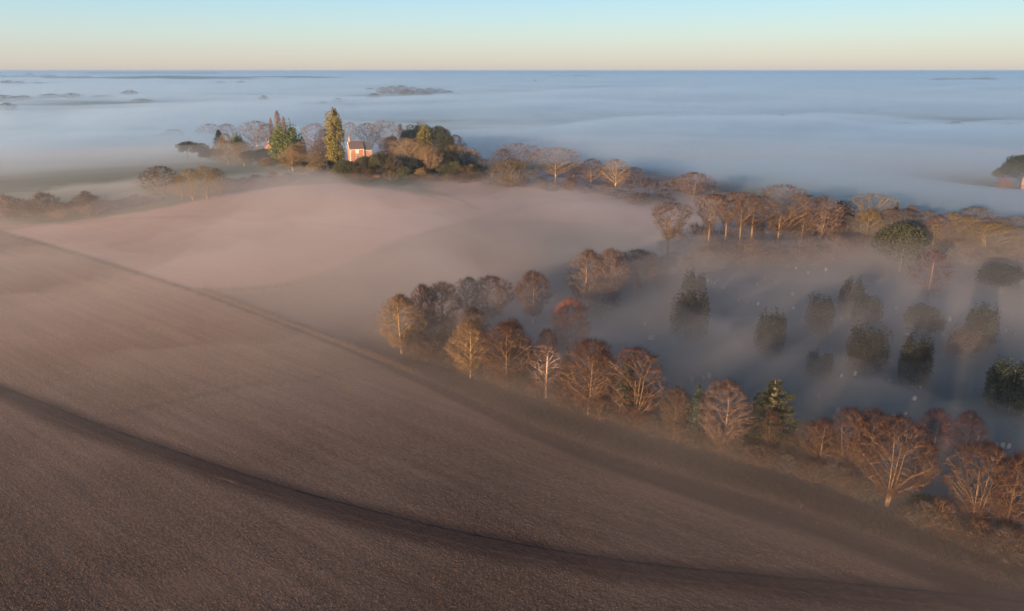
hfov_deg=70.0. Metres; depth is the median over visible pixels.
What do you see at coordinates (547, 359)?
birch tree
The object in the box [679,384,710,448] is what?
conifer
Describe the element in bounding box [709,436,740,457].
bare shrub
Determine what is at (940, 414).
lime tree
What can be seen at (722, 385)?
lime tree
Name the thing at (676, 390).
lime tree
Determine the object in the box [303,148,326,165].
oak tree
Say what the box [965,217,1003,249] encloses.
lime tree
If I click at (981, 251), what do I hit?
bare shrub
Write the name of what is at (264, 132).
spreading tree
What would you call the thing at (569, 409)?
bare shrub
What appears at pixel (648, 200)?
bare shrub
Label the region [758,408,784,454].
lime tree
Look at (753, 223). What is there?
beech tree
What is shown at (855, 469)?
lime tree
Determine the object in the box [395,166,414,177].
evergreen oak
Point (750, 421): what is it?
bare shrub
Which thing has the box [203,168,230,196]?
oak tree
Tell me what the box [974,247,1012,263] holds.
bare shrub
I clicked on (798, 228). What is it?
spreading tree
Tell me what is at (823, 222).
bare shrub
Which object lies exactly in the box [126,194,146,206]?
bare shrub
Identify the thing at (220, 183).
bare shrub
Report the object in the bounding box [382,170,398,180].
bare shrub
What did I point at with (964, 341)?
yew tree
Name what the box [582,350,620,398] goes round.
lime tree
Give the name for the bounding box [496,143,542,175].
spreading tree
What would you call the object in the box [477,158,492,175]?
bare shrub
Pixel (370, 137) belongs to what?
spreading tree
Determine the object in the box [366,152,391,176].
evergreen oak
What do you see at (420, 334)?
bare shrub
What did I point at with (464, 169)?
evergreen oak
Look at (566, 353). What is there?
conifer
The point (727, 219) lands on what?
beech tree
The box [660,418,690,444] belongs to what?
bare shrub
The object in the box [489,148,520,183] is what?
oak tree
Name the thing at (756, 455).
bare shrub
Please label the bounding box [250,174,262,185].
bare shrub
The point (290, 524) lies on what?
stubble
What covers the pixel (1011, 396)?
yew tree
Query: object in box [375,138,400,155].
oak tree
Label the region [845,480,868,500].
bare shrub
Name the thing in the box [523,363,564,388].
bare shrub
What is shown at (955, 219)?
broad tree
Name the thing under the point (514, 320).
lime tree
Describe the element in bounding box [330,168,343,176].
evergreen oak
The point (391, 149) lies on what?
oak tree
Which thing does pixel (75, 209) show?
bare shrub
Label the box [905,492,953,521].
bare shrub
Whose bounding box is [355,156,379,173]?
evergreen oak
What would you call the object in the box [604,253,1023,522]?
graveyard grass
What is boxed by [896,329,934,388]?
yew tree
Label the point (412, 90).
oak tree
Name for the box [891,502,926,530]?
bare shrub
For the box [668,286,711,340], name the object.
yew tree
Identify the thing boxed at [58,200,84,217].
bare shrub
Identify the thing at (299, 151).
oak tree
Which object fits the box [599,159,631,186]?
oak tree
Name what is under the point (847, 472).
bare shrub
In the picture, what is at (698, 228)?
bare shrub
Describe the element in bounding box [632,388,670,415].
bare shrub
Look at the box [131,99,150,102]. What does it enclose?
oak tree
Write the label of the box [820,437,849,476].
bare shrub
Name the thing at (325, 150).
oak tree
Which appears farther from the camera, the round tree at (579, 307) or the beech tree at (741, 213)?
the beech tree at (741, 213)
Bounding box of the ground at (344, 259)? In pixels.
[0,71,1023,610]
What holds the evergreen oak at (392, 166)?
on the ground at (344, 259)
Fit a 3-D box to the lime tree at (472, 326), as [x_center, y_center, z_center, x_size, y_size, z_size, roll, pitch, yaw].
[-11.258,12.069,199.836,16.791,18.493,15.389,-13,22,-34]
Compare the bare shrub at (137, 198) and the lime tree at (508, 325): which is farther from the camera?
the bare shrub at (137, 198)
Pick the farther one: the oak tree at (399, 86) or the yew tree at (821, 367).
the oak tree at (399, 86)
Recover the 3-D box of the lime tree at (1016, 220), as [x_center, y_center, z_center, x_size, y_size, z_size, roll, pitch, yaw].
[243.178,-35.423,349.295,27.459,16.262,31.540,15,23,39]
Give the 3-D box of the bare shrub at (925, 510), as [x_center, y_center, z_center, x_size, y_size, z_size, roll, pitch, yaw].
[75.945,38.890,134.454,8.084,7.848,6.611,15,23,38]
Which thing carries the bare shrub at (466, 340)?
on the ground at (344, 259)
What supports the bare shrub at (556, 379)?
on the ground at (344, 259)
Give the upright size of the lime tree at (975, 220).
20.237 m
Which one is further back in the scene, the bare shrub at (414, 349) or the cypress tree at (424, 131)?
the cypress tree at (424, 131)
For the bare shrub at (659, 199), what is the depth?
427.19 m
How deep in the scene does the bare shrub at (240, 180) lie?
445.12 m
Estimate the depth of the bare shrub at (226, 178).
444.69 m
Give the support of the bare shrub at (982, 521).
on the ground at (344, 259)
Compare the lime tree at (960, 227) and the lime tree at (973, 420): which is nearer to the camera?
the lime tree at (973, 420)
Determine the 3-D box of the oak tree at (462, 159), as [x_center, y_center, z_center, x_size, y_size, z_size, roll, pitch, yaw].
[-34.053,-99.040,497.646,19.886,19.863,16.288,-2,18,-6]
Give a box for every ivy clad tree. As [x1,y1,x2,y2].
[614,358,635,424]
[826,200,854,241]
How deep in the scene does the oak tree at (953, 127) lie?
1115.30 m
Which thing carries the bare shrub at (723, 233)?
on the ground at (344, 259)
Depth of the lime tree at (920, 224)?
339.02 m
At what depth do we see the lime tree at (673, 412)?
169.14 m
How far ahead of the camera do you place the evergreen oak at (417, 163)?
471.13 m
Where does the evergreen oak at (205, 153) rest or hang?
on the ground at (344, 259)
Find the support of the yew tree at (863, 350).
on the ground at (344, 259)
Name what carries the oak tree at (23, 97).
on the ground at (344, 259)
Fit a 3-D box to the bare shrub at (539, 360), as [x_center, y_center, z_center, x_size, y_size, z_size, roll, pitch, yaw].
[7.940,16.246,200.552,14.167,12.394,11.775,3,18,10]
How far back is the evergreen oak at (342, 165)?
466.93 m
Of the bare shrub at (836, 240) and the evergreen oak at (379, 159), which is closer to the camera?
the bare shrub at (836, 240)
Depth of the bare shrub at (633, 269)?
298.88 m
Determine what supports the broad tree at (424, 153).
on the ground at (344, 259)
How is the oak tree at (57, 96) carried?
on the ground at (344, 259)
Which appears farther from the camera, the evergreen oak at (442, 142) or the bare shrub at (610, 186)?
the evergreen oak at (442, 142)
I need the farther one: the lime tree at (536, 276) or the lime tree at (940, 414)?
the lime tree at (536, 276)
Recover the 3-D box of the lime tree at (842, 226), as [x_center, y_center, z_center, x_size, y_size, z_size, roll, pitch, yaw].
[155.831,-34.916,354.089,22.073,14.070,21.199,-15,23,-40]
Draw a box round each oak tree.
[0,102,16,113]
[1,95,16,100]
[12,96,32,99]
[40,93,61,98]
[60,93,82,98]
[121,90,138,96]
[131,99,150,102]
[132,165,185,199]
[158,129,187,143]
[165,176,189,198]
[169,168,208,199]
[184,165,224,199]
[194,123,227,141]
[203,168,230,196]
[210,141,241,164]
[213,133,233,157]
[214,124,239,144]
[227,141,255,165]
[258,95,269,102]
[275,145,305,170]
[286,142,315,162]
[298,150,314,162]
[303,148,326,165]
[309,128,329,161]
[310,102,334,109]
[314,149,327,160]
[331,98,343,107]
[366,93,380,102]
[369,151,401,169]
[375,87,390,92]
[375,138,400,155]
[380,145,402,163]
[382,86,399,94]
[382,155,402,175]
[393,85,408,95]
[394,138,432,166]
[394,145,420,167]
[395,139,418,161]
[396,89,416,96]
[400,124,414,136]
[404,87,420,94]
[414,150,440,169]
[417,92,433,98]
[422,150,446,170]
[424,88,437,94]
[435,88,446,95]
[438,144,477,163]
[444,134,468,152]
[454,146,473,164]
[463,150,482,166]
[465,148,480,165]
[483,159,543,185]
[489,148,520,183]
[562,162,583,178]
[575,158,607,182]
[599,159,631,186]
[618,167,647,183]
[944,122,965,131]
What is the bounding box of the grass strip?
[384,354,1023,589]
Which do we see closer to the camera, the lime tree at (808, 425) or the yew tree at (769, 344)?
the lime tree at (808, 425)
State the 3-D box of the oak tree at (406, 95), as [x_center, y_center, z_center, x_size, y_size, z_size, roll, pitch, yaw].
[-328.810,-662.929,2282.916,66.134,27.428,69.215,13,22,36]
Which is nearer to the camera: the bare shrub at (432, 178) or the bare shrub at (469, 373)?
the bare shrub at (469, 373)
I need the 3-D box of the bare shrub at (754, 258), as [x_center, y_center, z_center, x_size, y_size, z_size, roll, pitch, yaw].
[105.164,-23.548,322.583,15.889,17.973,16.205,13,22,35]
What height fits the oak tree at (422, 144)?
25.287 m
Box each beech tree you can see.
[650,201,693,265]
[693,193,727,257]
[707,189,750,256]
[720,191,761,258]
[729,194,781,253]
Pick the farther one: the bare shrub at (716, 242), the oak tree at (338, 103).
the oak tree at (338, 103)
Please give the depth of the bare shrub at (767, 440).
161.01 m
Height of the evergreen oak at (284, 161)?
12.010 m
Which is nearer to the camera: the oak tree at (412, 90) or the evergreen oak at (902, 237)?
the evergreen oak at (902, 237)
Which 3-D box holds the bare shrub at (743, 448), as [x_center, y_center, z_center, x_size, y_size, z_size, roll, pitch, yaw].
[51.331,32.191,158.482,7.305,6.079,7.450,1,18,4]
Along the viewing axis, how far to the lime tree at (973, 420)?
158.34 m
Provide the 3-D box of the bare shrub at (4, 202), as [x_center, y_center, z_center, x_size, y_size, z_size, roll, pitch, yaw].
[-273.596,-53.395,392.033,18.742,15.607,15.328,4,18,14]
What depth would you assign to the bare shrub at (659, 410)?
176.89 m
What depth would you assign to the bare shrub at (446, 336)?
220.76 m
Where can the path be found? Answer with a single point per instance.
(783, 584)
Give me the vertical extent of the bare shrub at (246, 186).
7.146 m
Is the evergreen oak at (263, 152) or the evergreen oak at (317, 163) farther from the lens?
the evergreen oak at (263, 152)
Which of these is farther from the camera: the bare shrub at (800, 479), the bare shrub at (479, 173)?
the bare shrub at (479, 173)
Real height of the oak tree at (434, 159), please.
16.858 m
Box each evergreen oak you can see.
[197,148,224,161]
[238,150,263,165]
[252,148,272,160]
[257,157,277,168]
[277,156,296,168]
[292,161,308,171]
[306,158,329,175]
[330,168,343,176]
[332,159,360,177]
[346,163,361,175]
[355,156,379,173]
[363,169,378,175]
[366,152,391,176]
[382,160,397,173]
[383,135,399,156]
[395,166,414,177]
[399,129,412,151]
[408,121,430,143]
[408,159,426,171]
[413,166,429,179]
[426,125,453,154]
[433,163,452,177]
[435,134,456,155]
[441,150,462,175]
[448,160,462,175]
[462,164,478,173]
[468,165,485,175]
[870,221,930,271]
[903,303,946,342]
[974,262,1023,293]
[991,168,1011,179]
[1000,154,1023,186]
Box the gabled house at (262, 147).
[256,141,273,150]
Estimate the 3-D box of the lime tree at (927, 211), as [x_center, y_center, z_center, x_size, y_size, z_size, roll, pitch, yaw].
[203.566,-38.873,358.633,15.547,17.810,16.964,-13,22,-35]
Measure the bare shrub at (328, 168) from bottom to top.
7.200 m
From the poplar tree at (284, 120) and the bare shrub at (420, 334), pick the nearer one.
the bare shrub at (420, 334)
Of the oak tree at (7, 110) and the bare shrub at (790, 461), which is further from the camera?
the oak tree at (7, 110)
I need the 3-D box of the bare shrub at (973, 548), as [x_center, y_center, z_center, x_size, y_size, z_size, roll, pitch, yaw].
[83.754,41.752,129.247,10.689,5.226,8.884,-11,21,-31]
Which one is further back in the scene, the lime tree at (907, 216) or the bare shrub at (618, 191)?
the bare shrub at (618, 191)
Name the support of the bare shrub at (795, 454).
on the ground at (344, 259)
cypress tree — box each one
[230,132,246,155]
[266,118,306,167]
[414,120,433,160]
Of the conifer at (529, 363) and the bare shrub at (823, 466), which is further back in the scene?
the conifer at (529, 363)
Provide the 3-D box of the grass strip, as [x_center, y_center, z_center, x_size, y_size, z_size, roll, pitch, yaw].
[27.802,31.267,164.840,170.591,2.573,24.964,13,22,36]
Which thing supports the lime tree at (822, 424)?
on the ground at (344, 259)
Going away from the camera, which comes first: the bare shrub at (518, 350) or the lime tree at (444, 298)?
the bare shrub at (518, 350)
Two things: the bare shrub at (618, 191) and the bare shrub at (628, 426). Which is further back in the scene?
the bare shrub at (618, 191)
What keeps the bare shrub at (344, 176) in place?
on the ground at (344, 259)
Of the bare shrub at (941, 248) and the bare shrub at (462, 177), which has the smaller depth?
the bare shrub at (941, 248)
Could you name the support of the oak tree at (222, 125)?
on the ground at (344, 259)
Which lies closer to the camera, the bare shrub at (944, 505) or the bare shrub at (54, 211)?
the bare shrub at (944, 505)
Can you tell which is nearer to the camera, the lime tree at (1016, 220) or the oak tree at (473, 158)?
the lime tree at (1016, 220)
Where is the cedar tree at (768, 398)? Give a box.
[735,379,803,456]
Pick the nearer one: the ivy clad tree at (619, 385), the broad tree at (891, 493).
the broad tree at (891, 493)
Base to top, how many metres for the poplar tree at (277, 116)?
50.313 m
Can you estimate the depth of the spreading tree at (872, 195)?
364.07 m
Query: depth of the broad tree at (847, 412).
150.44 m
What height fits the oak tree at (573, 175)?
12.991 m
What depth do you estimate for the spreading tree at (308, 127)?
670.17 m
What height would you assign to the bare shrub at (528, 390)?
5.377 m
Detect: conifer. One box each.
[212,129,227,152]
[521,343,538,379]
[558,346,571,387]
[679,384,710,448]
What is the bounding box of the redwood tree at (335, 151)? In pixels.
[323,107,345,170]
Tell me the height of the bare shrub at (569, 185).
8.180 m
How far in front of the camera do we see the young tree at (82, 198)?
385.07 m
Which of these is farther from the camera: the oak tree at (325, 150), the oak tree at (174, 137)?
the oak tree at (174, 137)
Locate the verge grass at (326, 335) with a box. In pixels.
[194,287,420,372]
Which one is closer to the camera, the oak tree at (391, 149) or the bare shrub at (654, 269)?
the bare shrub at (654, 269)
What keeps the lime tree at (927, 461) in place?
on the ground at (344, 259)
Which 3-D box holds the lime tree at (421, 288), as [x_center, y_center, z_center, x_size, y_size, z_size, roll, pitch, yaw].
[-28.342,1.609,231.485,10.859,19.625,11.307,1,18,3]
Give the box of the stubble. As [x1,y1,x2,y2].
[0,246,922,610]
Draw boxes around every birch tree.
[521,343,564,397]
[907,250,956,305]
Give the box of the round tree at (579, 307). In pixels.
[548,296,592,352]
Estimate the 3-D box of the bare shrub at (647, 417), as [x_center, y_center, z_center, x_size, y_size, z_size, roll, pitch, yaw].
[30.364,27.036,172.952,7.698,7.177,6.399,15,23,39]
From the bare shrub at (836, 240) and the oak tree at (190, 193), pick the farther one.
the oak tree at (190, 193)
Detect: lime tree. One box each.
[373,291,427,353]
[409,283,435,332]
[417,280,464,332]
[441,318,491,378]
[456,305,490,352]
[471,320,542,388]
[500,315,525,360]
[509,269,556,322]
[532,328,561,374]
[550,335,619,413]
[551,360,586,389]
[559,248,616,306]
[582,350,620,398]
[589,247,632,307]
[631,377,657,410]
[657,384,692,436]
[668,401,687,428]
[694,375,758,449]
[698,394,717,432]
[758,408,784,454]
[789,418,827,459]
[800,416,842,468]
[817,220,852,243]
[834,215,863,239]
[840,438,876,476]
[848,207,886,247]
[868,207,904,232]
[877,208,922,229]
[900,205,925,226]
[910,406,955,460]
[911,221,948,251]
[912,437,942,492]
[916,209,939,236]
[920,214,959,255]
[935,220,974,249]
[946,409,989,461]
[951,214,984,253]
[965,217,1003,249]
[980,448,1023,541]
[986,216,1019,254]
[995,226,1023,260]
[998,214,1023,242]
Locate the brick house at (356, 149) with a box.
[347,137,371,163]
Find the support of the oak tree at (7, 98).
on the ground at (344, 259)
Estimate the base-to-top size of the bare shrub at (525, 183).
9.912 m
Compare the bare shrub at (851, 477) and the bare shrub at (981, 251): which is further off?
the bare shrub at (981, 251)
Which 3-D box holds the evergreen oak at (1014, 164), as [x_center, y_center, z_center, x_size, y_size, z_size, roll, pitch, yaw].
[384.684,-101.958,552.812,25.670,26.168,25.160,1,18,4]
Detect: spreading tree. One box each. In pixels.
[239,120,270,144]
[254,123,274,145]
[300,123,328,155]
[341,122,359,141]
[354,123,380,147]
[364,121,400,150]
[387,137,421,165]
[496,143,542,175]
[523,147,581,184]
[747,183,816,247]
[781,194,833,246]
[846,193,899,236]
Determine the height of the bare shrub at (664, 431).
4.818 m
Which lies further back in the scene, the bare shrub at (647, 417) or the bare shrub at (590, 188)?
the bare shrub at (590, 188)
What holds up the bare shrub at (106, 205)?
on the ground at (344, 259)
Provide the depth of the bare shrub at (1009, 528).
126.41 m
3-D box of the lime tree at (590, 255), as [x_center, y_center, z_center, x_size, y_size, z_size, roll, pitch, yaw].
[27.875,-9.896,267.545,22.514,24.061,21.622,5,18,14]
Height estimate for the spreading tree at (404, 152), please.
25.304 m
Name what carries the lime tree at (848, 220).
on the ground at (344, 259)
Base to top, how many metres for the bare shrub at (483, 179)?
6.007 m
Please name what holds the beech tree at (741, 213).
on the ground at (344, 259)
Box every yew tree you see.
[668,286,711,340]
[681,267,706,304]
[753,306,788,359]
[803,292,835,337]
[805,349,834,380]
[835,275,867,318]
[843,320,892,376]
[849,293,885,332]
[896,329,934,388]
[944,321,980,360]
[963,302,1001,354]
[981,354,1023,416]
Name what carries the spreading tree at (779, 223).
on the ground at (344, 259)
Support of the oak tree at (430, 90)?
on the ground at (344, 259)
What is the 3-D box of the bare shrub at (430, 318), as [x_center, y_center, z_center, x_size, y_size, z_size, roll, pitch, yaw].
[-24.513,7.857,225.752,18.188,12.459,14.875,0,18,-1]
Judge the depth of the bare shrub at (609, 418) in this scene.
175.58 m
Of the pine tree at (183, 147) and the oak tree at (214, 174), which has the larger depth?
the pine tree at (183, 147)
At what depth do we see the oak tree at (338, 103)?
1782.77 m
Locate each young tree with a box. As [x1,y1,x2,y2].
[73,190,102,215]
[922,222,948,258]
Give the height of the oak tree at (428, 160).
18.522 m
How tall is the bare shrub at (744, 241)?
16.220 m
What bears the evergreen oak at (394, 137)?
on the ground at (344, 259)
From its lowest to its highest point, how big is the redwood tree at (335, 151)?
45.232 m
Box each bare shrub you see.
[0,193,17,217]
[0,195,25,216]
[0,197,32,218]
[14,201,45,216]
[23,193,69,217]
[28,190,59,217]
[43,202,73,218]
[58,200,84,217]
[68,193,104,216]
[75,195,112,215]
[96,199,112,211]
[107,199,127,209]
[118,197,134,206]
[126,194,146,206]
[139,197,156,203]
[211,180,228,189]
[220,177,236,188]
[229,179,243,188]
[233,177,251,187]
[243,178,256,187]
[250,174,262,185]
[255,174,265,183]
[262,176,276,184]
[267,171,281,183]
[295,164,306,174]
[309,168,322,176]
[318,167,331,175]
[332,171,349,178]
[350,165,374,179]
[363,173,374,180]
[375,168,388,179]
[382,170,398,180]
[395,327,423,354]
[397,337,435,358]
[401,316,439,342]
[403,173,418,181]
[406,337,443,365]
[408,331,430,358]
[412,312,457,347]
[422,336,445,362]
[424,173,438,181]
[433,325,459,347]
[434,172,444,181]
[436,324,468,353]
[436,349,462,368]
[438,174,454,181]
[438,342,459,367]
[449,326,485,351]
[450,171,461,179]
[451,350,480,377]
[452,344,475,369]
[455,173,473,182]
[456,165,473,179]
[465,354,503,382]
[472,170,484,180]
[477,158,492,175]
[479,177,493,184]
[479,341,500,367]
[482,358,501,384]
[487,364,513,388]
[493,179,518,186]
[494,345,522,366]
[496,372,525,393]
[497,334,540,374]
[503,368,530,393]
[515,174,528,187]
[518,347,557,379]
[521,380,544,398]
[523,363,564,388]
[526,371,556,398]
[533,175,547,188]
[541,179,560,191]
[542,382,571,407]
[543,375,564,401]
[548,353,580,390]
[553,385,584,408]
[558,393,592,416]
[560,180,575,190]
[561,178,578,190]
[567,366,598,392]
[574,277,627,315]
[574,393,606,419]
[576,363,617,398]
[577,185,595,193]
[585,398,616,423]
[587,401,613,417]
[592,182,617,195]
[596,377,617,403]
[599,407,632,426]
[605,256,635,281]
[605,400,635,426]
[606,254,658,282]
[609,189,628,199]
[609,383,644,407]
[616,404,644,430]
[621,177,673,199]
[624,192,645,204]
[627,408,650,431]
[630,193,655,204]
[632,257,670,281]
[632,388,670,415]
[632,408,665,434]
[636,252,669,279]
[640,396,681,428]
[643,255,682,281]
[652,422,678,440]
[653,195,667,203]
[656,197,678,207]
[656,227,690,257]
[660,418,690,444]
[663,388,691,423]
[664,178,682,193]
[670,221,720,256]
[678,423,709,449]
[689,230,743,254]
[691,226,721,252]
[692,237,745,270]
[697,184,724,200]
[700,426,735,455]
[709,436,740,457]
[712,223,760,251]
[716,404,749,437]
[717,237,771,270]
[720,435,756,464]
[732,443,764,466]
[734,414,766,452]
[736,215,766,246]
[736,234,764,268]
[737,442,776,470]
[744,238,797,268]
[746,425,787,457]
[753,213,785,246]
[754,447,789,471]
[767,210,802,246]
[773,434,811,462]
[775,453,799,476]
[778,457,821,480]
[783,208,824,244]
[789,434,833,469]
[790,230,822,263]
[792,458,827,483]
[795,458,832,487]
[808,210,840,236]
[811,460,847,491]
[814,231,856,261]
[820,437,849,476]
[821,233,863,257]
[826,232,875,257]
[828,461,856,494]
[830,472,870,498]
[845,475,881,505]
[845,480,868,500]
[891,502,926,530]
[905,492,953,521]
[905,498,946,537]
[908,240,934,256]
[920,494,963,540]
[920,510,976,545]
[927,239,953,259]
[931,514,991,554]
[938,238,972,264]
[956,514,1006,552]
[958,527,1011,560]
[967,247,1009,268]
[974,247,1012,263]
[976,253,1017,267]
[979,517,1023,565]
[990,250,1023,269]
[993,526,1023,561]
[994,178,1015,189]
[1000,535,1023,571]
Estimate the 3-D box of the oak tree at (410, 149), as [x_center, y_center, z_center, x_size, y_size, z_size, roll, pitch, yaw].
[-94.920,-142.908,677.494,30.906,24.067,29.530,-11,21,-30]
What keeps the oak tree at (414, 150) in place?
on the ground at (344, 259)
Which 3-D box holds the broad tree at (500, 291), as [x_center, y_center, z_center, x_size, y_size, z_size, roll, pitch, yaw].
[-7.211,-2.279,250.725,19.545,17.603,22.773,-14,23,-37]
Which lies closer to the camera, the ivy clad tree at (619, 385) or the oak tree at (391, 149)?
the ivy clad tree at (619, 385)
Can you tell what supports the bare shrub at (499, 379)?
on the ground at (344, 259)
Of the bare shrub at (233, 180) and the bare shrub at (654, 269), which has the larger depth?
the bare shrub at (233, 180)
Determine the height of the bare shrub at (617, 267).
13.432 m
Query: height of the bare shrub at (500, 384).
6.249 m
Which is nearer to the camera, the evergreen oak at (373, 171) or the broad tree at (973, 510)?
the broad tree at (973, 510)
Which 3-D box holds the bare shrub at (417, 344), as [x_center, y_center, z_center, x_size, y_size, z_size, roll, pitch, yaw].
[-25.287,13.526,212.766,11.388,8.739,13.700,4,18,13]
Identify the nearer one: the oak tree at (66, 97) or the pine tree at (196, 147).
the pine tree at (196, 147)
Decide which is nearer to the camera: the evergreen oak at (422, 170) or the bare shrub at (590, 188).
the bare shrub at (590, 188)
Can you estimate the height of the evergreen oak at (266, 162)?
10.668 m
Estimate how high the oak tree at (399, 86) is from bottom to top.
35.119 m
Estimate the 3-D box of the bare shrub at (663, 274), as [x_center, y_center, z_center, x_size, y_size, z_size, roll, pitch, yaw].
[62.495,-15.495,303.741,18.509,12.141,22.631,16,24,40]
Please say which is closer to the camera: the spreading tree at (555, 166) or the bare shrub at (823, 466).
the bare shrub at (823, 466)
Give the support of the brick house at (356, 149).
on the ground at (344, 259)
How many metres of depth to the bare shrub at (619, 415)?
174.28 m
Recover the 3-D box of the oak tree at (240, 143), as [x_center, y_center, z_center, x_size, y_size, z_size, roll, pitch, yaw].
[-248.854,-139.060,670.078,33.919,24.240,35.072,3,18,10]
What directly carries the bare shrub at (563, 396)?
on the ground at (344, 259)
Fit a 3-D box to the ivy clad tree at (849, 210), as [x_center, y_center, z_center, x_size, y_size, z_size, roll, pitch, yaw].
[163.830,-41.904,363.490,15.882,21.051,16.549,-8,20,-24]
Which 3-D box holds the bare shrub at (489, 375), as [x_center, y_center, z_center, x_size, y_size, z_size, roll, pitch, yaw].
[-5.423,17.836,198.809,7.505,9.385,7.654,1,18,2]
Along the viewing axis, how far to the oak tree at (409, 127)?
810.23 m
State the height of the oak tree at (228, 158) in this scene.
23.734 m
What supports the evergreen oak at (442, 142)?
on the ground at (344, 259)
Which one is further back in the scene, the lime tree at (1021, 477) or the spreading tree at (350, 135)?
the spreading tree at (350, 135)
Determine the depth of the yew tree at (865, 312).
246.77 m
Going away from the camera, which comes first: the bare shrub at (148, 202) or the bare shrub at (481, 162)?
the bare shrub at (148, 202)
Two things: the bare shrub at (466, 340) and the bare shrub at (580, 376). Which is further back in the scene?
the bare shrub at (466, 340)
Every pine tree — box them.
[175,141,193,157]
[189,142,208,160]
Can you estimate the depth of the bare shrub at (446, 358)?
209.37 m
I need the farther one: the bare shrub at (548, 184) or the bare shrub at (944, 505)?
the bare shrub at (548, 184)
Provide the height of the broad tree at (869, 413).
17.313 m
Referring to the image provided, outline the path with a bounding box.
[0,386,1023,610]
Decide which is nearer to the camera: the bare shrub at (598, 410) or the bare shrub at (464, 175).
the bare shrub at (598, 410)
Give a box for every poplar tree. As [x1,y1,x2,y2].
[268,118,272,144]
[273,110,282,130]
[282,117,286,141]
[397,124,402,137]
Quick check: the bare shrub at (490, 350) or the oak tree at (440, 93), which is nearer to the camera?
the bare shrub at (490, 350)
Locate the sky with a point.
(36, 35)
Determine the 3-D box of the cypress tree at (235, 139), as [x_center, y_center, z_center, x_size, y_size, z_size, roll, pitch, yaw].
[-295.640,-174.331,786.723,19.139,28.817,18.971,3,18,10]
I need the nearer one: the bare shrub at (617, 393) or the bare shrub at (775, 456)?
the bare shrub at (775, 456)
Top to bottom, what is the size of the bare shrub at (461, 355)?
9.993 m
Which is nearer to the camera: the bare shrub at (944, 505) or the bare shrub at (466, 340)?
the bare shrub at (944, 505)
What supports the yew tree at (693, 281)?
on the ground at (344, 259)
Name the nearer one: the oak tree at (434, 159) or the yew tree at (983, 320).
the yew tree at (983, 320)
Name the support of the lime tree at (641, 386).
on the ground at (344, 259)
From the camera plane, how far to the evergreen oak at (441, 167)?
471.68 m
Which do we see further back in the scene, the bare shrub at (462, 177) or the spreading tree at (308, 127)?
the spreading tree at (308, 127)
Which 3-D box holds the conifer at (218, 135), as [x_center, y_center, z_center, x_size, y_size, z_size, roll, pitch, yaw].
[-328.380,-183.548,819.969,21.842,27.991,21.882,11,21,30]
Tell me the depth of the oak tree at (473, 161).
498.54 m
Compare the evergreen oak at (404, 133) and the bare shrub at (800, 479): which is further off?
the evergreen oak at (404, 133)
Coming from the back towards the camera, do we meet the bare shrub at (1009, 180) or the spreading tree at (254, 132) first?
the spreading tree at (254, 132)
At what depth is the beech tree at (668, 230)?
305.24 m
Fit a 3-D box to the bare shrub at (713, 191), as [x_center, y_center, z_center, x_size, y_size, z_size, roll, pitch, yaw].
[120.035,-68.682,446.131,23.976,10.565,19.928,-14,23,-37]
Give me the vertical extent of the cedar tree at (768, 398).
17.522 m
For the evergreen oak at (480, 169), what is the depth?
477.13 m
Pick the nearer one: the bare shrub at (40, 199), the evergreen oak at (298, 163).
the bare shrub at (40, 199)
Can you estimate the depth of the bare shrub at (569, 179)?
446.70 m
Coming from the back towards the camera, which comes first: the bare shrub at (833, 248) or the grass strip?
the bare shrub at (833, 248)
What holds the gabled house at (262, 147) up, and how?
on the ground at (344, 259)
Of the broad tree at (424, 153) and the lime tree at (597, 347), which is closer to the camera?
the lime tree at (597, 347)
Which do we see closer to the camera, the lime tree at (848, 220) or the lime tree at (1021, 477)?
the lime tree at (1021, 477)
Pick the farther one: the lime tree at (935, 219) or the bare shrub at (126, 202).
the bare shrub at (126, 202)
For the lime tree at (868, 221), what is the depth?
349.55 m
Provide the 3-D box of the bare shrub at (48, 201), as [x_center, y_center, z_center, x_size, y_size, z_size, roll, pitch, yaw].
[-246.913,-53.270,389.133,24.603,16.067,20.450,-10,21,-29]
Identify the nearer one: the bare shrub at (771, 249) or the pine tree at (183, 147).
the bare shrub at (771, 249)
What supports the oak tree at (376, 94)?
on the ground at (344, 259)
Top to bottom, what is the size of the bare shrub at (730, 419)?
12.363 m
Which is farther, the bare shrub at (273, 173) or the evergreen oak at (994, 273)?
the bare shrub at (273, 173)
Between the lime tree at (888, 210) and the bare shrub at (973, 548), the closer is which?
the bare shrub at (973, 548)
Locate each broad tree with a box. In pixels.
[415,144,444,175]
[451,275,482,319]
[465,274,514,321]
[599,345,672,422]
[613,248,663,290]
[671,171,715,199]
[797,195,846,243]
[825,406,878,473]
[840,405,894,478]
[845,411,946,506]
[930,210,973,251]
[937,437,1023,531]
[951,205,999,240]
[958,221,1023,263]
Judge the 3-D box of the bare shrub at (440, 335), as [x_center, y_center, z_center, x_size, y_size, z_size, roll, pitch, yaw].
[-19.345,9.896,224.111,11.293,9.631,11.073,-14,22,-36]
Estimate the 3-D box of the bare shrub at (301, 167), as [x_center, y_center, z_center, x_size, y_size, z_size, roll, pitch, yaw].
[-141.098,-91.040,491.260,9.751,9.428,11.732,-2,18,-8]
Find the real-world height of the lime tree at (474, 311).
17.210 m
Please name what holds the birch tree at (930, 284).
on the ground at (344, 259)
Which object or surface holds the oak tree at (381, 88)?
on the ground at (344, 259)
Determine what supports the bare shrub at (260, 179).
on the ground at (344, 259)
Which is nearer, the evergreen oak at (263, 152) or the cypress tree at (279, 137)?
the cypress tree at (279, 137)
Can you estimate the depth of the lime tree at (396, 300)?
215.66 m
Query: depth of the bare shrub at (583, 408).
179.72 m
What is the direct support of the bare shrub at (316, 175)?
on the ground at (344, 259)

